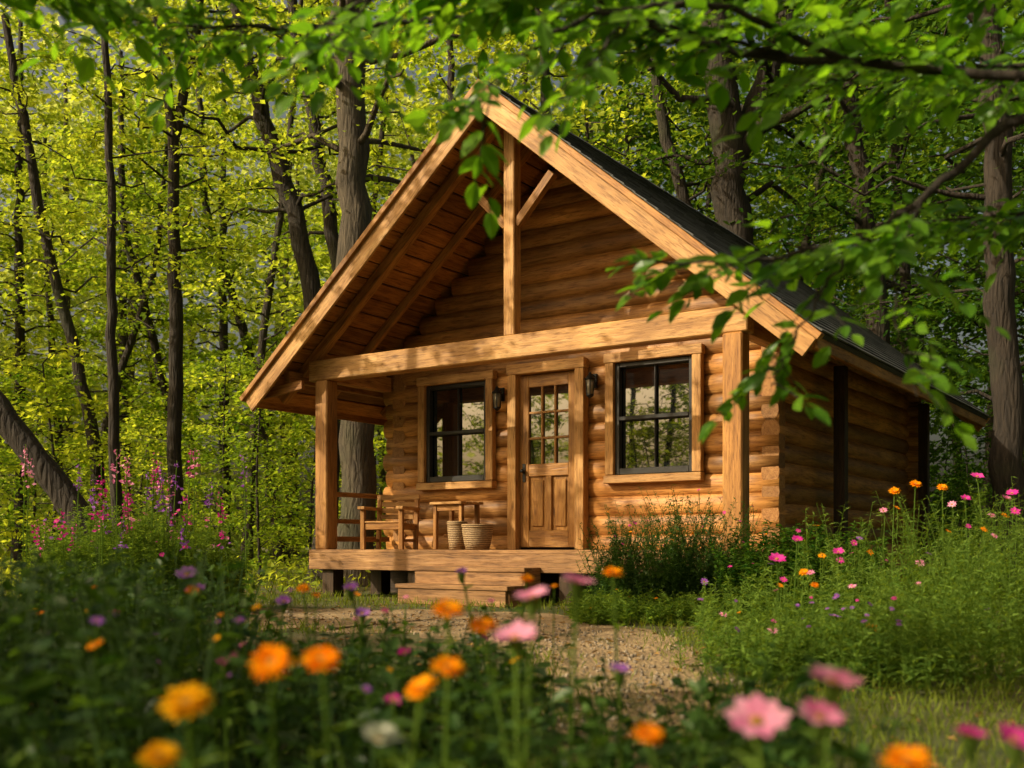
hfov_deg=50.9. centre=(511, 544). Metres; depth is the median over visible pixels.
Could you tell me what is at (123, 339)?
forest tree
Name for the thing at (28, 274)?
distant trees
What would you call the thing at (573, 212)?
front wall log
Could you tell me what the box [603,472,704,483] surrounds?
sill
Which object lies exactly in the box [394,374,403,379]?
side wall log
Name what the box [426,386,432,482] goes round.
sash
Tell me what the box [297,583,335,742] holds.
marigold flower
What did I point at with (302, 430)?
understory sapling
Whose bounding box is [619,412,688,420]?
meeting rail
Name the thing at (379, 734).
white flower
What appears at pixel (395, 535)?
side wall log
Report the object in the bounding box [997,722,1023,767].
wild pink flower
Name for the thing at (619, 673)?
wild pink flower
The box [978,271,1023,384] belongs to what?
forest tree
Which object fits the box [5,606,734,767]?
gravel path
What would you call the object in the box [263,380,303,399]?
eave lookout beam
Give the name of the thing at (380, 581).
pier
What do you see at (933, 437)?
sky
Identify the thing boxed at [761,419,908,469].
side wall log
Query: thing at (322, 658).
marigold flower
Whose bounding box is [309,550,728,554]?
deck board
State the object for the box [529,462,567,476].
lock rail
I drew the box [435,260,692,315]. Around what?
front wall log
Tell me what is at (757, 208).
forest tree
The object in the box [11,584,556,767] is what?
wildflowers
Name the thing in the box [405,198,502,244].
soffit board
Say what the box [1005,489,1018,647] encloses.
cosmos flower
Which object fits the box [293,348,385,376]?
soffit board
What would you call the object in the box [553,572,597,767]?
wild pink flower
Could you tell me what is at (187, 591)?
marigold flower
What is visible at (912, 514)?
back wall log
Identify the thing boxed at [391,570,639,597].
skirt
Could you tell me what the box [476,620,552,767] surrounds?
wild pink flower
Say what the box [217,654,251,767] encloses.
wild pink flower
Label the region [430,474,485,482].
sash
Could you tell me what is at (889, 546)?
side wall log
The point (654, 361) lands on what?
sash
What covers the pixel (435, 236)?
soffit board
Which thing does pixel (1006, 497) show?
cosmos flower
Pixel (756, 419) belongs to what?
front wall log
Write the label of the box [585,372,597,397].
wall lantern
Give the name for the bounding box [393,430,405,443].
side wall log
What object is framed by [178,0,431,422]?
slender forest tree
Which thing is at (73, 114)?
forest tree
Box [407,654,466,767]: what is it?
marigold flower
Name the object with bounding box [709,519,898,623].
dark shrub
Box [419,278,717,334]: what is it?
front wall log
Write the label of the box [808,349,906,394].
side wall log
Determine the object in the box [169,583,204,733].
wild pink flower
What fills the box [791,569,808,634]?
cosmos flower
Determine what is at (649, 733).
marigold flower
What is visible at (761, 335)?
side plate
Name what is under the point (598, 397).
front wall log
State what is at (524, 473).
escutcheon
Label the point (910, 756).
marigold flower
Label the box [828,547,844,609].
cosmos flower
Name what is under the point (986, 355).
forest tree
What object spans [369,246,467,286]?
soffit board
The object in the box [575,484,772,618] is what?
feathery shrub
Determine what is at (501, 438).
front wall log
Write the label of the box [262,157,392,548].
forest tree
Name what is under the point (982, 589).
cosmos bush
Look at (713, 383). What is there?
front wall log
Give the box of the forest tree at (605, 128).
[553,110,636,167]
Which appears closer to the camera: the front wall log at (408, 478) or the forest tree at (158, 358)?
the front wall log at (408, 478)
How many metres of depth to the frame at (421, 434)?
14.93 m
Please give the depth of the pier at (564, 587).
12.09 m
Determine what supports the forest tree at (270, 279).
on the ground at (416, 637)
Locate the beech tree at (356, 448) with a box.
[152,0,576,585]
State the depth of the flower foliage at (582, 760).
1.82 m
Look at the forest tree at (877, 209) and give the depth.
40.77 m
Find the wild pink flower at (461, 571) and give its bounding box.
[456,567,498,730]
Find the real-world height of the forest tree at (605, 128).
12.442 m
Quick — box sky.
[0,0,1023,547]
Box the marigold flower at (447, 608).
[413,598,482,767]
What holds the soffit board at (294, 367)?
attached to the shingle roof slope at (423, 260)
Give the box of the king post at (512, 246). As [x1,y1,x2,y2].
[504,130,520,335]
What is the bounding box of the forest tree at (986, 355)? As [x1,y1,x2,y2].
[897,50,1023,552]
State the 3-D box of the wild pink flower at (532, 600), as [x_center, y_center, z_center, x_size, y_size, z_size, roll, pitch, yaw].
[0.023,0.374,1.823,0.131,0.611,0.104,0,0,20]
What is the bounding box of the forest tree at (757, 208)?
[691,187,783,246]
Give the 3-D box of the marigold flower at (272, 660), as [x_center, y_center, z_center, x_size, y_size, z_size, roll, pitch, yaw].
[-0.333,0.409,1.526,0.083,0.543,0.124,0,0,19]
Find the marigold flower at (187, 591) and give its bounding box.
[177,585,220,747]
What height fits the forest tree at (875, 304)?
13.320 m
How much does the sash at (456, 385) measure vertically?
0.060 m
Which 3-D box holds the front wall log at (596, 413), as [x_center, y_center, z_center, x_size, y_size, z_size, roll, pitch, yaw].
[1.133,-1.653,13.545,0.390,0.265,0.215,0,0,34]
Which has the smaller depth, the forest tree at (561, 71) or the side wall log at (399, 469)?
the side wall log at (399, 469)
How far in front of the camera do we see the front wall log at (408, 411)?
15.21 m
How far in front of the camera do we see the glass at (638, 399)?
13.06 m
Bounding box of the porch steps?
[395,566,540,607]
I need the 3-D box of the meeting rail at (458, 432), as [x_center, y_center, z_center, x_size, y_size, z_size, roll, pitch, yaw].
[-0.742,-1.535,14.682,0.920,0.050,0.080,0,0,34]
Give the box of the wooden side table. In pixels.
[430,501,482,549]
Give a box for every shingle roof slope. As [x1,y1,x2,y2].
[292,80,545,406]
[482,80,989,419]
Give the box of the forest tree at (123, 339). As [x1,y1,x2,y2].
[9,33,244,515]
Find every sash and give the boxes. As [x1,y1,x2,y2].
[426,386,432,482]
[430,380,483,390]
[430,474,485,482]
[484,380,486,480]
[615,363,621,474]
[619,355,688,367]
[619,465,688,474]
[689,355,692,471]
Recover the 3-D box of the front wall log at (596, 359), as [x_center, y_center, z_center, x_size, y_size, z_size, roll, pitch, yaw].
[0.663,-2.360,13.863,5.815,0.279,0.230,0,0,34]
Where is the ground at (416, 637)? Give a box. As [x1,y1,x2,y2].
[0,547,1023,767]
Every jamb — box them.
[507,375,520,549]
[574,367,588,549]
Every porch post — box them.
[316,380,336,549]
[723,331,748,550]
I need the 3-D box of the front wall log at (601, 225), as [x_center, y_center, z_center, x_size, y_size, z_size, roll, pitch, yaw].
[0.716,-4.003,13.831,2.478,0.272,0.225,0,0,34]
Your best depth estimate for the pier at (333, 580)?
14.11 m
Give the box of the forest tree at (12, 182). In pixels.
[0,58,84,455]
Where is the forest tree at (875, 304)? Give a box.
[834,0,1023,445]
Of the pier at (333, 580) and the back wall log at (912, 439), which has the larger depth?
the back wall log at (912, 439)
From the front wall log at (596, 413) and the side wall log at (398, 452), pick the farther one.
the side wall log at (398, 452)
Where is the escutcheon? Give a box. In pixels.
[522,464,525,481]
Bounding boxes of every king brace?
[478,194,503,228]
[516,170,556,227]
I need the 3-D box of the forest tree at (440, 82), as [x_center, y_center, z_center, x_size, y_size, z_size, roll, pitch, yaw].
[-1.611,-9.073,31.657,7.855,19.542,10.088,0,0,16]
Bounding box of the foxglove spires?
[20,444,247,606]
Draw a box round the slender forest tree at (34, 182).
[0,4,164,540]
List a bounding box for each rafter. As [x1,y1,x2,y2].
[279,120,501,403]
[337,146,532,396]
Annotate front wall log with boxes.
[383,385,417,405]
[383,419,417,438]
[383,453,417,471]
[383,482,506,502]
[383,518,506,536]
[386,337,760,387]
[386,402,417,421]
[386,436,417,453]
[386,470,417,486]
[386,500,506,519]
[386,535,507,549]
[404,293,733,348]
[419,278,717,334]
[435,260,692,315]
[451,244,674,295]
[468,229,653,275]
[484,214,633,255]
[494,465,506,481]
[496,376,506,393]
[496,393,506,411]
[496,411,506,429]
[496,429,506,447]
[496,447,506,464]
[502,199,614,234]
[521,184,594,210]
[537,170,574,189]
[587,534,785,549]
[588,366,604,384]
[588,384,604,404]
[588,403,604,422]
[588,422,604,441]
[588,441,604,459]
[588,459,608,478]
[588,473,784,496]
[588,493,784,515]
[588,513,784,534]
[703,452,784,473]
[704,349,780,374]
[704,371,785,394]
[704,391,784,414]
[704,409,785,433]
[704,431,784,453]
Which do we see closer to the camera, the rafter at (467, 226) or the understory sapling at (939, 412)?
the rafter at (467, 226)
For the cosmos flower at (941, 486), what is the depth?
7.48 m
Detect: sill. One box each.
[416,480,496,490]
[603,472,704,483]
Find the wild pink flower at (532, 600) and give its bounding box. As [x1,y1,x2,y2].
[506,586,551,767]
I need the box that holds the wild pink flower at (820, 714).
[773,698,845,767]
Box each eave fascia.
[257,401,387,425]
[815,339,985,426]
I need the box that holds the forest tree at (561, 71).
[440,5,595,125]
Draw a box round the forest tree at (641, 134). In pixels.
[554,25,713,213]
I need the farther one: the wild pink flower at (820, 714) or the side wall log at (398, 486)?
the side wall log at (398, 486)
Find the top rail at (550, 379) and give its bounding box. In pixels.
[529,371,568,387]
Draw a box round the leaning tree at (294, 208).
[72,0,430,581]
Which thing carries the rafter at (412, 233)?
on the porch beam at (681, 327)
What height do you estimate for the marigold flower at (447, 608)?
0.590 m
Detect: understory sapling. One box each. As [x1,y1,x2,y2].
[0,336,136,561]
[0,360,97,565]
[0,367,49,535]
[0,495,32,525]
[43,431,150,540]
[89,406,212,540]
[100,380,255,544]
[159,357,283,560]
[181,350,315,583]
[227,455,313,567]
[255,415,385,561]
[301,440,385,548]
[374,441,386,493]
[893,317,991,556]
[930,405,992,564]
[930,429,992,559]
[933,384,1022,538]
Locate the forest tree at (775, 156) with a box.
[747,138,900,322]
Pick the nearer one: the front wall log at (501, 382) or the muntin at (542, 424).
the muntin at (542, 424)
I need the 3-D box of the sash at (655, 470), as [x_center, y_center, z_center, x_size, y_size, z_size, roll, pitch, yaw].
[1.728,-0.905,13.023,0.930,0.078,0.076,0,0,34]
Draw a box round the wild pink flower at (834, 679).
[800,665,864,767]
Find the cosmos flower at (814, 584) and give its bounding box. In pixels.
[810,582,822,625]
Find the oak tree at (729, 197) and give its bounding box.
[546,0,900,245]
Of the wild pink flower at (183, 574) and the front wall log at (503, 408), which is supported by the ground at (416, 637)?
the wild pink flower at (183, 574)
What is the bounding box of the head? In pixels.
[506,357,588,375]
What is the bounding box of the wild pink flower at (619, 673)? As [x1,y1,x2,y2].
[596,663,652,767]
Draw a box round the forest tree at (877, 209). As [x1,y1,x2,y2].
[782,131,979,414]
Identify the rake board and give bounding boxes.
[245,90,488,410]
[483,96,816,356]
[952,412,989,431]
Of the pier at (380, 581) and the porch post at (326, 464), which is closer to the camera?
the porch post at (326, 464)
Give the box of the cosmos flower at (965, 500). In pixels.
[961,494,970,644]
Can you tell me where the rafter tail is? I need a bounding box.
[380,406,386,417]
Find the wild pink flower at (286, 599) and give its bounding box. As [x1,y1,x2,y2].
[259,595,292,697]
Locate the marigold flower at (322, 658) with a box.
[298,645,367,767]
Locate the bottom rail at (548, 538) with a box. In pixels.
[529,530,567,546]
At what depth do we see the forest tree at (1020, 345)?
25.92 m
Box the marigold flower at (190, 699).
[157,682,233,767]
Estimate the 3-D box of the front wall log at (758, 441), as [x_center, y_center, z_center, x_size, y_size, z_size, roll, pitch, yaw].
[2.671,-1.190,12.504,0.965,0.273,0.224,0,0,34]
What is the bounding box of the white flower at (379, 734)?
[362,722,402,767]
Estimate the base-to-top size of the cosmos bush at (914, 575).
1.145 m
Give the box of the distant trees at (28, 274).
[0,0,1023,561]
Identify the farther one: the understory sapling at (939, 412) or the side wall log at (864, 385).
the understory sapling at (939, 412)
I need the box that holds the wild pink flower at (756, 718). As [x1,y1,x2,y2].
[723,693,792,767]
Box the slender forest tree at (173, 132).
[33,0,300,547]
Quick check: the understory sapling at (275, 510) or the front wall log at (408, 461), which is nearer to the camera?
the front wall log at (408, 461)
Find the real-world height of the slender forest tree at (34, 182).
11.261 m
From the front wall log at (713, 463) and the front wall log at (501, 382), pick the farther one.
the front wall log at (501, 382)
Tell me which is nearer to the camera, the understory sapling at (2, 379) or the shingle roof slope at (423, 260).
the shingle roof slope at (423, 260)
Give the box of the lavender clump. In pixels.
[669,590,1023,698]
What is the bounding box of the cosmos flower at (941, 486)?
[936,483,947,586]
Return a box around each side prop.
[833,365,847,553]
[918,403,929,586]
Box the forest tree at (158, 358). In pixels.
[1,36,253,539]
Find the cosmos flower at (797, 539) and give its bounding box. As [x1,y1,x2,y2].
[790,535,806,633]
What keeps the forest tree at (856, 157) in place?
on the ground at (416, 637)
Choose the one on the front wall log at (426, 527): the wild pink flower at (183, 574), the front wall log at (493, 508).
the front wall log at (493, 508)
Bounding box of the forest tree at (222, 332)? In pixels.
[91,59,313,558]
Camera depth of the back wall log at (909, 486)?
16.90 m
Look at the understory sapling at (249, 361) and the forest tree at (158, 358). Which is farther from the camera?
the forest tree at (158, 358)
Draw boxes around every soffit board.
[262,393,386,419]
[273,375,385,405]
[282,362,302,374]
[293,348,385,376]
[303,334,384,356]
[314,320,404,350]
[324,306,420,338]
[335,291,432,326]
[346,276,436,315]
[358,261,452,298]
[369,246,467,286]
[381,230,469,275]
[392,215,485,258]
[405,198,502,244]
[417,182,502,233]
[430,165,503,213]
[442,149,534,195]
[455,131,543,187]
[468,115,554,171]
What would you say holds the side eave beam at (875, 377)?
attached to the rafter
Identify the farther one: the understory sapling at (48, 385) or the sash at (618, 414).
the understory sapling at (48, 385)
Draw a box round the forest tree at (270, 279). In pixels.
[130,0,373,570]
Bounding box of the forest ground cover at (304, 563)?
[0,547,1023,599]
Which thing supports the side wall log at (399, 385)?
on the side wall log at (400, 403)
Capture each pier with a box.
[322,569,343,596]
[371,570,390,593]
[408,571,414,582]
[559,573,582,605]
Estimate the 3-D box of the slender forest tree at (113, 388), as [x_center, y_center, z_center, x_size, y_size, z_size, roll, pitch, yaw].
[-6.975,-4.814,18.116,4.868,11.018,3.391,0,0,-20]
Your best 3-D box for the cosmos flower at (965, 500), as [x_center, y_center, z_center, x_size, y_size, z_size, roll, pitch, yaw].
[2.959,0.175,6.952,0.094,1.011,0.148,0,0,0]
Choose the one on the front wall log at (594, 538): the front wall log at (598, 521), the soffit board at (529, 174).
the front wall log at (598, 521)
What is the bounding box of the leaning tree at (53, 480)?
[0,283,107,551]
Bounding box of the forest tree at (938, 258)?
[755,24,1023,434]
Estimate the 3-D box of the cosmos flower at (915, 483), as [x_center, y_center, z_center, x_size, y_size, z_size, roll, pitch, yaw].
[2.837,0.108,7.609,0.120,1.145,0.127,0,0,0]
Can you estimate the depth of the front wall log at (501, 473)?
14.29 m
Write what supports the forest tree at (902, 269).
on the ground at (416, 637)
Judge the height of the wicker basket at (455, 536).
0.354 m
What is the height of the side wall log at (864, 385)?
0.276 m
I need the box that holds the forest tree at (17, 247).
[0,2,131,567]
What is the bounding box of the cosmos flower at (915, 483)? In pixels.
[905,480,921,595]
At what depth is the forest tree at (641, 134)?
32.66 m
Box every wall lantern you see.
[492,386,504,410]
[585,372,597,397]
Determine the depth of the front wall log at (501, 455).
14.29 m
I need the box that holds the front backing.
[521,547,574,549]
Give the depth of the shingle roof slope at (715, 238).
12.83 m
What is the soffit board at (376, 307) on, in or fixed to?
on the shingle roof slope at (423, 260)
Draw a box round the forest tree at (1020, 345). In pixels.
[1011,152,1023,354]
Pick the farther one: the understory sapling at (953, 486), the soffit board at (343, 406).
the understory sapling at (953, 486)
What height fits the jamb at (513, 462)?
2.280 m
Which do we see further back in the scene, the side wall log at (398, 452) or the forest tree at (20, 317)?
the forest tree at (20, 317)
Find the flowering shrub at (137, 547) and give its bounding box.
[19,494,253,610]
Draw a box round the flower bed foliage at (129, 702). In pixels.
[0,543,925,767]
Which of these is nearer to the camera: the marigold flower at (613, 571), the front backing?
the marigold flower at (613, 571)
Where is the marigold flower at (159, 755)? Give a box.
[136,741,183,767]
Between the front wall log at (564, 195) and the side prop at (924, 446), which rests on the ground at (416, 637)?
the side prop at (924, 446)
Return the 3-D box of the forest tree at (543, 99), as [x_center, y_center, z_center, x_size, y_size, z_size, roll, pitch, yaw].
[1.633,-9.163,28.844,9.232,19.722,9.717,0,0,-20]
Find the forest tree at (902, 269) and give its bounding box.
[712,0,1023,382]
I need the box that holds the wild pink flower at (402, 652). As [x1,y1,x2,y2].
[380,647,410,761]
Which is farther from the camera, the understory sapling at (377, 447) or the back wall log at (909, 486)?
the understory sapling at (377, 447)
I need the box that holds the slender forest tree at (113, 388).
[0,0,253,539]
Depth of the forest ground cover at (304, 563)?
18.77 m
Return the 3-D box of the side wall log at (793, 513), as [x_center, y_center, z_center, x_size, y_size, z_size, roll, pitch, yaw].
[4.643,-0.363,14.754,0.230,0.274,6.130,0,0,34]
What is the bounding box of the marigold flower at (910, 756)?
[877,744,934,767]
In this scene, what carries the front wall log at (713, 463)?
on the front wall log at (713, 483)
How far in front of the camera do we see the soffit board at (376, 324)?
14.58 m
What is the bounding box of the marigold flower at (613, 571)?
[589,566,635,730]
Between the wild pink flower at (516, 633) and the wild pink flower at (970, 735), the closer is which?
the wild pink flower at (970, 735)
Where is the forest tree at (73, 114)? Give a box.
[0,103,151,536]
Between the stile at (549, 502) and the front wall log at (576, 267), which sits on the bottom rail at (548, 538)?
the stile at (549, 502)
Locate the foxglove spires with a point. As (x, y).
(126, 497)
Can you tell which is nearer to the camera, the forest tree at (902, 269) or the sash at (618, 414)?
the sash at (618, 414)
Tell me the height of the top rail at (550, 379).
0.160 m
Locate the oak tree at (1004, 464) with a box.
[789,0,1023,595]
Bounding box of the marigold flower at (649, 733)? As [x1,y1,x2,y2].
[631,722,663,767]
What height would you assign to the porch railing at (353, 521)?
0.665 m
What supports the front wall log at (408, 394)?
on the front wall log at (408, 411)
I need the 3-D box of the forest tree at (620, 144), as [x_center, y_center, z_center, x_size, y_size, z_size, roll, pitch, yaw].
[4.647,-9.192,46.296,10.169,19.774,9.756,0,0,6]
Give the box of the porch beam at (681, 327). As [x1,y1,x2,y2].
[309,305,753,382]
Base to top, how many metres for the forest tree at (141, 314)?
12.702 m
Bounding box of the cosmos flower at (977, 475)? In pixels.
[971,472,988,600]
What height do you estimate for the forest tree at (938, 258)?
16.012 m
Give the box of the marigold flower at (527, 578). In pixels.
[501,573,534,749]
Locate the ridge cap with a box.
[479,77,756,247]
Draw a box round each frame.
[418,386,426,482]
[485,379,495,479]
[605,363,614,474]
[692,353,703,471]
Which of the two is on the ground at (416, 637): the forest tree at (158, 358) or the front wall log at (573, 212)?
the forest tree at (158, 358)
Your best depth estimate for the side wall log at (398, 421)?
15.28 m
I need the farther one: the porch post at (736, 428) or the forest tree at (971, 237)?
the forest tree at (971, 237)
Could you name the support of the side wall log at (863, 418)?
on the side wall log at (863, 435)
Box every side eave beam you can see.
[284,371,383,398]
[813,347,933,404]
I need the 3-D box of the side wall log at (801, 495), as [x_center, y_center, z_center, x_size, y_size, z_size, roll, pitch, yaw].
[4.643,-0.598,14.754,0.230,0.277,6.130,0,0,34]
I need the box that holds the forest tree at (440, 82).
[325,6,581,257]
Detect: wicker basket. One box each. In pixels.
[447,521,467,549]
[461,524,493,549]
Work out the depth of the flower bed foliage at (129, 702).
2.57 m
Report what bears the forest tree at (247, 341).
on the ground at (416, 637)
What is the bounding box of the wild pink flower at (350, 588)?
[340,582,376,707]
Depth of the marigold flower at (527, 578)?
3.00 m
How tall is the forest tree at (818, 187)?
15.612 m
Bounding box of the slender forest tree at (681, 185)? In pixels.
[570,0,800,256]
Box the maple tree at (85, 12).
[0,0,290,96]
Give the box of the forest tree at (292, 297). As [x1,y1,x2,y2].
[240,0,444,513]
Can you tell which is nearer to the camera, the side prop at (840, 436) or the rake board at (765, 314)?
the rake board at (765, 314)
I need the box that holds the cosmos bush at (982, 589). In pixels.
[684,477,1023,690]
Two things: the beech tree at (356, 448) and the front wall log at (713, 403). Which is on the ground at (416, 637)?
the beech tree at (356, 448)
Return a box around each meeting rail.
[430,428,483,435]
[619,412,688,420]
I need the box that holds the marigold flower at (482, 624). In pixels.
[464,617,533,767]
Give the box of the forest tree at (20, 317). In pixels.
[0,59,74,449]
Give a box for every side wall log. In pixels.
[392,447,405,456]
[392,482,405,489]
[393,379,405,391]
[393,399,405,408]
[393,416,405,427]
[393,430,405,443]
[393,466,405,473]
[393,531,405,540]
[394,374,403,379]
[761,346,908,409]
[761,378,908,439]
[761,402,908,454]
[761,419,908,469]
[761,463,908,499]
[761,504,908,528]
[762,443,908,483]
[762,483,908,513]
[762,523,907,543]
[763,544,908,560]
[765,357,908,424]
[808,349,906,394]
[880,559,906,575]
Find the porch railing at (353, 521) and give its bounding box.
[337,492,389,541]
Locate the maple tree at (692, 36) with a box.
[16,0,1023,451]
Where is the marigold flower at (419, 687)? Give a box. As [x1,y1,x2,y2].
[389,674,437,767]
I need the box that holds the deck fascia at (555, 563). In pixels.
[309,553,743,573]
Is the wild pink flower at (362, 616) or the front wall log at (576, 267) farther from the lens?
the front wall log at (576, 267)
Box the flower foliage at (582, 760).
[6,728,942,767]
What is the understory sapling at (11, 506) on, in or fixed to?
on the ground at (416, 637)
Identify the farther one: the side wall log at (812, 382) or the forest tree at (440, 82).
the forest tree at (440, 82)
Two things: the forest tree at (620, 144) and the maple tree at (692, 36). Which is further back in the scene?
the forest tree at (620, 144)
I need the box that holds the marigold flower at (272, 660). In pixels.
[248,643,295,767]
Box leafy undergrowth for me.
[0,558,216,663]
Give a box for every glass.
[433,386,483,476]
[622,361,688,467]
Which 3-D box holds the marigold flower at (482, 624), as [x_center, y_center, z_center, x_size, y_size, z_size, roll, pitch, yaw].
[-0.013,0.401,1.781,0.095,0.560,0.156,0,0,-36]
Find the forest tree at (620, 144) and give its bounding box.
[574,104,686,193]
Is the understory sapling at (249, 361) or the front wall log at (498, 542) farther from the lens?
the understory sapling at (249, 361)
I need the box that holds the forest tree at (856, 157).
[679,0,1019,344]
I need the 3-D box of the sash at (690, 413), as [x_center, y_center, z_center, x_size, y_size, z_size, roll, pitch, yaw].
[2.138,-1.555,12.746,0.060,1.380,0.080,0,0,34]
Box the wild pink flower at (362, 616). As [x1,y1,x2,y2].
[339,607,375,716]
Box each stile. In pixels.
[520,375,529,546]
[546,476,552,529]
[568,371,573,546]
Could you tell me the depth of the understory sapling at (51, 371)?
20.02 m
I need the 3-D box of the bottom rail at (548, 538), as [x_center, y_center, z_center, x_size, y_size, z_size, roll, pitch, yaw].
[0.480,-0.080,13.865,0.600,0.220,0.048,0,0,34]
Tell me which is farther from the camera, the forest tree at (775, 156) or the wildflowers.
the forest tree at (775, 156)
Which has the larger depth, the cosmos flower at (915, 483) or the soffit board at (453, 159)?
the soffit board at (453, 159)
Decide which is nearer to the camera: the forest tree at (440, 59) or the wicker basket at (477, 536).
the wicker basket at (477, 536)
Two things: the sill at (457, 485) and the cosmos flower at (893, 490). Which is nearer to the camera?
the cosmos flower at (893, 490)
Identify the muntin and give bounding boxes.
[529,409,567,414]
[529,435,567,439]
[541,386,543,463]
[554,385,556,462]
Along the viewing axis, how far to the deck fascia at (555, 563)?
12.92 m
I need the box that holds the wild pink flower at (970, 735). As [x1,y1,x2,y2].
[954,724,987,767]
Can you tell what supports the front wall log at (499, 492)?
on the front wall log at (493, 508)
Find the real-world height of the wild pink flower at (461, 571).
0.616 m
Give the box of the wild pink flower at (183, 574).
[175,566,222,754]
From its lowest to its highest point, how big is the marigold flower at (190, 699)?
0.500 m
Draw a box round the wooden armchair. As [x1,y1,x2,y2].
[358,495,420,549]
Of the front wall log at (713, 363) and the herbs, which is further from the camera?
the front wall log at (713, 363)
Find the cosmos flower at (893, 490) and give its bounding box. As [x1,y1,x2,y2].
[887,487,899,606]
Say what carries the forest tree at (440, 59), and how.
on the ground at (416, 637)
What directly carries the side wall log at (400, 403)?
on the side wall log at (398, 421)
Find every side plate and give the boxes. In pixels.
[336,376,390,392]
[748,320,781,351]
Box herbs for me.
[563,586,715,625]
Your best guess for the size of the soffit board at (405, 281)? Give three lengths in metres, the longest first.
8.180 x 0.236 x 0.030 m
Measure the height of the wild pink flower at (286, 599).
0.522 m
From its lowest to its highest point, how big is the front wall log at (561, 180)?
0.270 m
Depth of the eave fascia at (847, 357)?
11.95 m
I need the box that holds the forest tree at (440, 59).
[369,0,604,447]
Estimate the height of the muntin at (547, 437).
0.030 m
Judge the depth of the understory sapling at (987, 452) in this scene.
28.78 m
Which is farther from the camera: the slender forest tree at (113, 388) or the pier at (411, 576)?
the slender forest tree at (113, 388)
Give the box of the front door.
[530,384,567,529]
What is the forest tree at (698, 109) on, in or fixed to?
on the ground at (416, 637)
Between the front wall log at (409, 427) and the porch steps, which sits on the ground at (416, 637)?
the porch steps
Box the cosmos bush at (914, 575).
[751,484,1023,639]
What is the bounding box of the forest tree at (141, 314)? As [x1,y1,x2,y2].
[43,122,251,505]
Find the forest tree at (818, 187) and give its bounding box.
[678,0,961,370]
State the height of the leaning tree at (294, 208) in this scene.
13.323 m
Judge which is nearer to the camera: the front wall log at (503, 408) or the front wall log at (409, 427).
the front wall log at (503, 408)
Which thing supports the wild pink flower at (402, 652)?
on the ground at (416, 637)
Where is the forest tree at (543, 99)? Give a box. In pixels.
[443,1,705,215]
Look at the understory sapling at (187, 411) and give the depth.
21.56 m
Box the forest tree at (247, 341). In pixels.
[76,23,325,566]
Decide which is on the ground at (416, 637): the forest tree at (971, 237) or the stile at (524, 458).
the forest tree at (971, 237)
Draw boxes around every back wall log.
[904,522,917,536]
[905,462,917,476]
[905,477,917,491]
[905,492,917,507]
[905,507,917,521]
[906,417,917,432]
[906,432,917,446]
[906,447,917,461]
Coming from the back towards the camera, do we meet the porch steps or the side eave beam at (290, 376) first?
the side eave beam at (290, 376)
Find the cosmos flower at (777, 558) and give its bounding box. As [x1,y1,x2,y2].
[769,553,785,642]
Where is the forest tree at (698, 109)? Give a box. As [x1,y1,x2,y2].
[620,54,822,269]
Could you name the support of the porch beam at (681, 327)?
on the porch post at (736, 428)
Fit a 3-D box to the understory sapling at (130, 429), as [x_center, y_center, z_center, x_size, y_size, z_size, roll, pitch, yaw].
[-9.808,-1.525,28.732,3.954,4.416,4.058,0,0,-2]
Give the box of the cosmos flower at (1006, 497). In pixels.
[1003,495,1015,627]
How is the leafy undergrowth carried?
on the ground at (416, 637)
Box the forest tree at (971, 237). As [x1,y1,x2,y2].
[887,1,1023,472]
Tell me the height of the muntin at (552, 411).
0.030 m
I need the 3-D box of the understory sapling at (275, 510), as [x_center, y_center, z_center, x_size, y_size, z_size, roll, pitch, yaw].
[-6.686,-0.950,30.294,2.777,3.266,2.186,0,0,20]
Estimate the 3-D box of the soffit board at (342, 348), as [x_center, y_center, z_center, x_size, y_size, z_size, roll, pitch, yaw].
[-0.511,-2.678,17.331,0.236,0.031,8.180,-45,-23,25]
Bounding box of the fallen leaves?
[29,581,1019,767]
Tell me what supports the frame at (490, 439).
on the sill at (457, 485)
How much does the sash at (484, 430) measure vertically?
1.340 m
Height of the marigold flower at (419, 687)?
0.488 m
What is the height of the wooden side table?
0.618 m
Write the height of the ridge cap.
0.109 m

